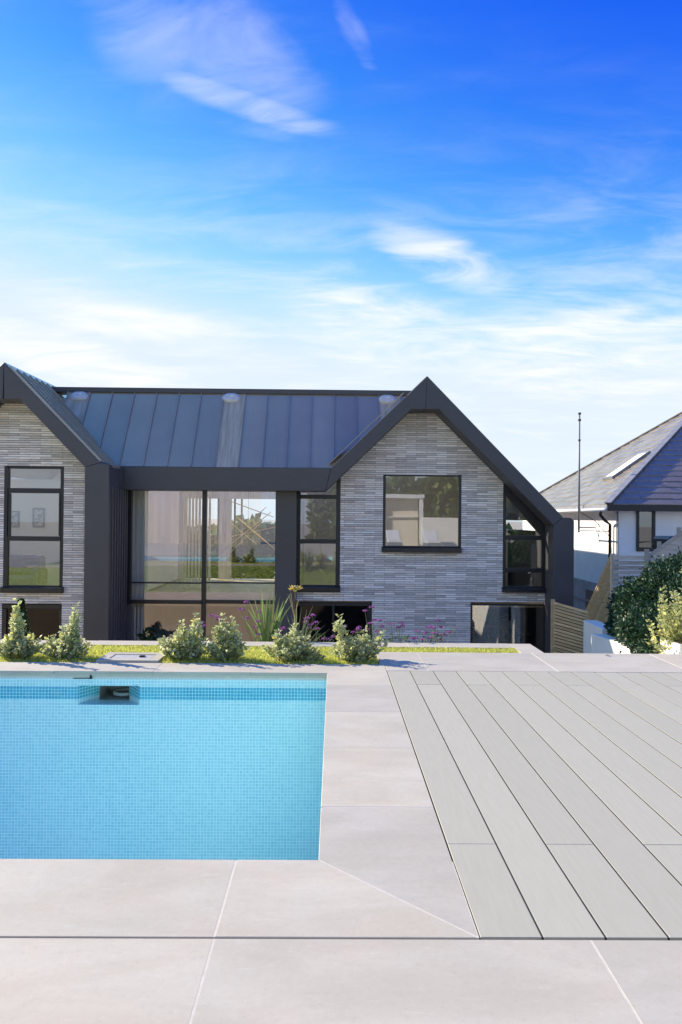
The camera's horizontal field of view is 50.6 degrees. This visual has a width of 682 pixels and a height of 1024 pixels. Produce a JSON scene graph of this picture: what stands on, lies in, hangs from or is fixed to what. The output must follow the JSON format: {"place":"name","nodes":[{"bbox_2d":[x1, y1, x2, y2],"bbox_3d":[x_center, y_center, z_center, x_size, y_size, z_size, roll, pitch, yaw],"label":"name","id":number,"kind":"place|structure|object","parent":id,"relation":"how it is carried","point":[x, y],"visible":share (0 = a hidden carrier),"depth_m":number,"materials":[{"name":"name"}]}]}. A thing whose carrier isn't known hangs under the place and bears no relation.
{"place":"outdoors","nodes":[
{"label":"outdoors","id":0,"kind":"place"},
{"bbox_2d":[13,597,30,635],"bbox_3d":[-5.300,2.856,11.932,0.451,2.912,0.462,1,-1,-1],"label":"clipped conifer","id":1,"kind":"object","parent":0,"point":[22,609],"visible":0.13,"depth_m":11.92,"materials":[{"name":"green plant"}]},
{"bbox_2d":[10,555,46,584],"bbox_3d":[-7.227,1.424,16.244,1.060,0.880,0.750,1,-1,-1],"label":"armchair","id":2,"kind":"object","parent":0,"point":[28,569],"visible":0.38,"depth_m":16.40,"materials":[{"name":"fabric"}]},
{"bbox_2d":[0,643,519,664],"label":"lawn","id":3,"kind":"structure","parent":0,"point":[245,660],"depth_m":7.50,"materials":[{"name":"plant"}]},
{"bbox_2d":[0,598,42,658],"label":"variegated shrub","id":4,"kind":"object","parent":3,"relation":"on","point":[18,644],"visible":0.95,"depth_m":7.37,"materials":[{"name":"green plant"}]},
{"bbox_2d":[39,603,91,659],"bbox_3d":[-2.821,1.216,7.414,0.479,0.605,0.434,0,-1,29],"label":"variegated shrub","id":5,"kind":"object","parent":3,"relation":"on","point":[71,645],"visible":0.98,"depth_m":7.37,"materials":[{"name":"green plant"}]},
{"bbox_2d":[96,652,166,662],"bbox_3d":[-2.130,1.504,7.393,0.620,0.070,0.427,1,-1,-1],"label":"skimmer cover","id":6,"kind":"object","parent":3,"relation":"on","point":[140,657],"visible":0.69,"depth_m":7.34,"materials":[{"name":"plastic"}]},
{"bbox_2d":[157,612,208,660],"bbox_3d":[-1.618,1.278,7.424,0.535,0.504,0.444,1,-1,-15],"label":"variegated shrub","id":7,"kind":"object","parent":3,"relation":"on","point":[183,643],"visible":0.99,"depth_m":7.36,"materials":[{"name":"green plant"}]},
{"bbox_2d":[202,612,248,660],"bbox_3d":[-1.179,1.286,7.418,0.470,0.495,0.362,1,-1,-1],"label":"variegated shrub","id":8,"kind":"object","parent":3,"relation":"on","point":[226,646],"visible":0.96,"depth_m":7.38,"materials":[{"name":"green plant"}]},
{"bbox_2d":[262,622,317,661],"bbox_3d":[-0.523,1.342,7.452,0.515,0.395,0.471,1,-1,-41],"label":"variegated shrub","id":9,"kind":"object","parent":3,"relation":"on","point":[291,646],"visible":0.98,"depth_m":7.39,"materials":[{"name":"green plant"}]},
{"bbox_2d":[287,585,303,631],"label":"dried flower","id":10,"kind":"object","parent":3,"relation":"on","point":[295,588],"visible":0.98,"depth_m":7.98,"materials":[{"name":"yellow plant"}]},
{"bbox_2d":[307,649,325,661],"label":"variegated shrub","id":11,"kind":"object","parent":3,"relation":"on","point":[316,655],"visible":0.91,"depth_m":7.38,"materials":[{"name":"green plant"}]},
{"bbox_2d":[328,614,389,662],"bbox_3d":[0.192,1.296,7.435,0.642,0.500,0.438,1,-1,-1],"label":"variegated shrub","id":12,"kind":"object","parent":3,"relation":"on","point":[353,649],"visible":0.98,"depth_m":7.41,"materials":[{"name":"green plant"}]},
{"bbox_2d":[0,640,681,1023],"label":"paving","id":13,"kind":"structure","parent":0,"point":[366,918],"depth_m":2.55,"materials":[{"name":"stone"}]},
{"bbox_2d":[0,675,326,860],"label":"swimming pool","id":14,"kind":"structure","parent":13,"relation":"in","point":[187,768],"depth_m":6.78,"materials":[{"name":"teal tile"}]},
{"bbox_2d":[0,0,681,521],"label":"sky","id":15,"kind":"structure","parent":0,"point":[481,199],"materials":[{"name":"blue"}]},
{"bbox_2d":[191,519,522,578],"bbox_3d":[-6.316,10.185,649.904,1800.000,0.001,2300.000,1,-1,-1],"label":"ground","id":16,"kind":"structure","parent":0,"point":[517,525],"depth_m":723.45,"materials":[{"name":"green plant"}]},
{"bbox_2d":[0,363,573,652],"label":"house","id":17,"kind":"structure","parent":16,"relation":"on","point":[395,507],"depth_m":15.62,"materials":[{"name":"brick"}]},
{"bbox_2d":[12,511,19,526],"bbox_3d":[-8.036,0.177,17.800,0.206,0.402,0.035,1,-1,-1],"label":"framed picture","id":18,"kind":"object","parent":17,"relation":"attached to","point":[15,518],"visible":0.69,"depth_m":17.80},
{"bbox_2d":[1,604,61,639],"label":"window","id":19,"kind":"structure","parent":17,"relation":"in","point":[45,620],"depth_m":14.67,"materials":[{"name":"black glass"}]},
{"bbox_2d":[0,466,63,592],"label":"window","id":20,"kind":"structure","parent":17,"relation":"in","point":[6,588],"depth_m":14.65,"materials":[{"name":"black metal"}]},
{"bbox_2d":[32,508,44,526],"bbox_3d":[-7.458,0.139,17.806,0.283,0.477,0.035,1,-1,-1],"label":"framed picture","id":21,"kind":"object","parent":17,"relation":"attached to","point":[38,517],"visible":1,"depth_m":17.80},
{"bbox_2d":[132,606,144,640],"bbox_3d":[-4.380,3.159,15.580,0.267,2.270,0.090,1,-1,-1],"label":"curtain","id":22,"kind":"object","parent":17,"relation":"hanging from","point":[138,617],"visible":0.22,"depth_m":15.57,"materials":[{"name":"grey fabric"}]},
{"bbox_2d":[132,491,148,598],"bbox_3d":[-4.372,0.514,15.604,0.420,2.720,0.090,1,-1,-1],"label":"curtain","id":23,"kind":"object","parent":17,"relation":"hanging from","point":[140,540],"visible":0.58,"depth_m":15.60,"materials":[{"name":"grey fabric"}]},
{"bbox_2d":[137,625,166,640],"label":"potted plant","id":24,"kind":"object","parent":17,"relation":"on","point":[151,636],"visible":0.52,"depth_m":14.96,"materials":[{"name":"green plant"}]},
{"bbox_2d":[144,623,208,640],"bbox_3d":[-3.911,3.133,17.160,1.460,0.880,0.750,1,-1,-1],"label":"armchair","id":25,"kind":"object","parent":17,"relation":"on","point":[167,629],"visible":0.06,"depth_m":17.32,"materials":[{"name":"fabric"}]},
{"bbox_2d":[127,490,274,639],"bbox_3d":[-2.950,1.466,15.404,3.226,4.271,0.090,1,-1,-1],"label":"window","id":26,"kind":"structure","parent":17,"relation":"in","point":[130,601],"depth_m":15.36,"materials":[{"name":"black metal"}]},
{"bbox_2d":[187,499,242,578],"bbox_3d":[-3.172,0.780,21.024,2.703,2.331,0.060,1,-1,-1],"label":"rear window","id":27,"kind":"structure","parent":17,"relation":"in","point":[218,499],"depth_m":21.00,"materials":[{"name":"white metal"}]},
{"bbox_2d":[221,492,274,555],"bbox_3d":[-2.097,0.110,17.254,1.547,1.860,0.460,1,-1,-13],"label":"pendant lamp","id":28,"kind":"object","parent":17,"relation":"hanging from","point":[248,526],"visible":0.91,"depth_m":17.18,"materials":[{"name":"gold metal"}]},
{"bbox_2d":[297,478,340,591],"bbox_3d":[-0.486,0.467,15.602,0.961,2.493,0.190,1,-1,-1],"label":"window","id":29,"kind":"structure","parent":17,"relation":"in","point":[307,588],"depth_m":15.61,"materials":[{"name":"black metal"}]},
{"bbox_2d":[300,602,371,641],"bbox_3d":[-0.117,2.806,15.635,1.563,1.693,0.090,1,-1,-1],"label":"window","id":30,"kind":"structure","parent":17,"relation":"in","point":[353,615],"depth_m":15.63,"materials":[{"name":"black glass"}]},
{"bbox_2d":[381,475,461,552],"bbox_3d":[1.744,0.029,15.628,1.725,1.693,0.190,1,-1,-1],"label":"window","id":31,"kind":"structure","parent":17,"relation":"in","point":[406,549],"depth_m":15.62,"materials":[{"name":"black metal"}]},
{"bbox_2d":[472,610,508,642],"bbox_3d":[3.353,2.898,16.680,1.065,1.273,0.909,1,-1,-1],"label":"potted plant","id":32,"kind":"object","parent":17,"relation":"on","point":[490,627],"visible":0.88,"depth_m":16.62,"materials":[{"name":"green plant"}]},
{"bbox_2d":[470,603,544,652],"bbox_3d":[3.615,2.829,15.670,1.639,1.664,0.090,1,-1,-1],"label":"window","id":33,"kind":"structure","parent":17,"relation":"in","point":[471,607],"depth_m":15.63,"materials":[{"name":"black metal"}]},
{"bbox_2d":[503,629,530,643],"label":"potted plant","id":34,"kind":"object","parent":17,"relation":"on","point":[520,637],"visible":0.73,"depth_m":16.67,"materials":[{"name":"green plant"}]},
{"bbox_2d":[501,483,545,592],"bbox_3d":[4.152,0.402,15.650,1.323,2.680,0.195,1,-1,-1],"label":"window","id":35,"kind":"structure","parent":17,"relation":"in","point":[531,518],"depth_m":15.65,"materials":[{"name":"black metal"}]},
{"bbox_2d":[187,513,522,578],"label":"trees","id":36,"kind":"object","parent":16,"relation":"on","point":[258,559],"visible":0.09,"depth_m":44.68,"materials":[{"name":"green plant"}]},
{"bbox_2d":[550,599,587,652],"bbox_3d":[4.644,3.103,14.658,0.766,2.649,0.100,1,-1,-1],"label":"timber fence","id":37,"kind":"object","parent":16,"relation":"on","point":[566,635],"visible":0.39,"depth_m":14.62,"materials":[{"name":"brown wood"}]},
{"bbox_2d":[583,620,610,652],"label":"garden wall","id":38,"kind":"structure","parent":16,"relation":"on","point":[590,627],"depth_m":13.09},
{"bbox_2d":[587,553,615,622],"bbox_3d":[4.909,2.162,13.702,0.070,2.811,1.330,1,-1,-1],"label":"timber fence","id":39,"kind":"object","parent":16,"relation":"on","point":[597,609],"visible":0.39,"depth_m":13.50,"materials":[{"name":"brown wood"}]},
{"bbox_2d":[592,634,646,653],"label":"garden wall","id":40,"kind":"structure","parent":16,"relation":"on","point":[604,643],"depth_m":11.65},
{"bbox_2d":[660,638,681,653],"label":"white planter","id":41,"kind":"object","parent":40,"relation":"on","point":[676,648],"visible":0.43,"depth_m":8.54,"materials":[{"name":"concrete"}]},
{"bbox_2d":[643,569,681,653],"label":"variegated shrub","id":42,"kind":"object","parent":41,"relation":"in","point":[668,631],"visible":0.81,"depth_m":8.63,"materials":[{"name":"green plant"}]},
{"bbox_2d":[523,412,681,612],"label":"neighbouring house","id":43,"kind":"structure","parent":0,"point":[631,496],"depth_m":24.15,"materials":[{"name":"paint"}]},
{"bbox_2d":[578,412,608,532],"bbox_3d":[8.271,-1.335,22.981,0.625,4.028,2.655,1,-1,-1],"label":"aerial mast","id":44,"kind":"object","parent":43,"relation":"attached to","point":[579,440],"visible":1,"depth_m":24.21,"materials":[{"name":"grey metal"}]},
{"bbox_2d":[636,511,655,550],"bbox_3d":[9.482,0.558,22.457,0.583,1.334,0.048,1,-1,-1],"label":"window","id":45,"kind":"structure","parent":43,"relation":"in","point":[645,520],"depth_m":22.46,"materials":[{"name":"black metal"}]},
{"bbox_2d":[653,536,672,548],"bbox_3d":[6.954,0.654,15.062,0.590,0.299,0.800,1,-1,-1],"label":"bin lid","id":46,"kind":"object","parent":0,"point":[663,539],"visible":0.34,"depth_m":15.10,"materials":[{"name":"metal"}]},
{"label":"terrace base","id":47,"kind":"structure","parent":0,"visible":0},
{"bbox_2d":[387,671,681,939],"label":"deck","id":48,"kind":"structure","parent":47,"relation":"on","point":[556,798],"depth_m":3.84,"materials":[{"name":"grey wood"}]},
{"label":"grass bank","id":49,"kind":"structure","parent":0,"visible":0},
{"bbox_2d":[195,614,220,640],"bbox_3d":[-1.689,1.502,8.664,0.499,0.527,0.396,1,-1,-1],"label":"verbena","id":50,"kind":"object","parent":49,"relation":"on","point":[214,616],"visible":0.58,"depth_m":8.74,"materials":[{"name":"purple plant"}]},
{"bbox_2d":[238,600,285,641],"bbox_3d":[-0.946,1.438,8.730,0.472,0.761,0.477,0,-1,36],"label":"verbena","id":51,"kind":"object","parent":49,"relation":"on","point":[254,627],"visible":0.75,"depth_m":8.70,"materials":[{"name":"purple plant"}]},
{"bbox_2d":[240,591,289,641],"bbox_3d":[-0.885,1.351,8.699,0.602,0.843,0.255,0,-1,20],"label":"spiky plant","id":52,"kind":"object","parent":49,"relation":"on","point":[265,636],"visible":0.71,"depth_m":8.67,"materials":[{"name":"green plant"}]},
{"bbox_2d":[286,604,327,641],"bbox_3d":[-0.391,1.411,8.582,0.521,0.729,0.295,1,-1,-1],"label":"grassy plant","id":53,"kind":"object","parent":49,"relation":"on","point":[303,628],"visible":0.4,"depth_m":8.61,"materials":[{"name":"green plant"}]},
{"bbox_2d":[300,614,335,641],"bbox_3d":[-0.329,1.522,8.730,0.526,0.605,0.407,1,-1,-1],"label":"verbena","id":54,"kind":"object","parent":49,"relation":"on","point":[324,637],"visible":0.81,"depth_m":8.70,"materials":[{"name":"purple plant"}]},
{"bbox_2d":[330,625,361,640],"bbox_3d":[0.051,1.574,8.739,0.478,0.417,0.383,0,-1,27],"label":"verbena","id":55,"kind":"object","parent":49,"relation":"on","point":[357,628],"visible":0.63,"depth_m":8.78,"materials":[{"name":"purple plant"}]},
{"bbox_2d":[362,606,391,642],"bbox_3d":[0.388,1.464,8.688,0.584,0.641,0.432,1,-1,-22],"label":"verbena","id":56,"kind":"object","parent":49,"relation":"on","point":[378,620],"visible":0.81,"depth_m":8.74,"materials":[{"name":"purple plant"}]},
{"bbox_2d":[384,622,409,642],"bbox_3d":[0.655,1.563,8.747,0.415,0.509,0.496,0,-1,38],"label":"verbena","id":57,"kind":"object","parent":49,"relation":"on","point":[401,624],"visible":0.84,"depth_m":8.69,"materials":[{"name":"purple plant"}]},
{"bbox_2d":[410,619,456,642],"bbox_3d":[1.156,1.550,8.762,0.553,0.488,0.399,1,-1,-18],"label":"verbena","id":58,"kind":"object","parent":49,"relation":"on","point":[428,638],"visible":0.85,"depth_m":8.80,"materials":[{"name":"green plant"}]},
{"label":"earth bank","id":59,"kind":"structure","parent":0,"visible":0},
{"bbox_2d":[613,549,648,592],"bbox_3d":[5.215,1.440,12.988,0.633,1.554,0.060,1,-1,-1],"label":"timber fence","id":60,"kind":"object","parent":59,"relation":"on","point":[627,569],"visible":0.36,"depth_m":13.00,"materials":[{"name":"grey wood"}]},
{"bbox_2d":[602,546,681,653],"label":"hedge","id":61,"kind":"object","parent":59,"relation":"on","point":[632,607],"visible":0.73,"depth_m":10.76,"materials":[{"name":"green plant"}]},
{"bbox_2d":[649,527,681,573],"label":"timber fence","id":62,"kind":"object","parent":59,"relation":"on","point":[670,545],"visible":0.28,"depth_m":13.01,"materials":[{"name":"grey wood"}]}
]}

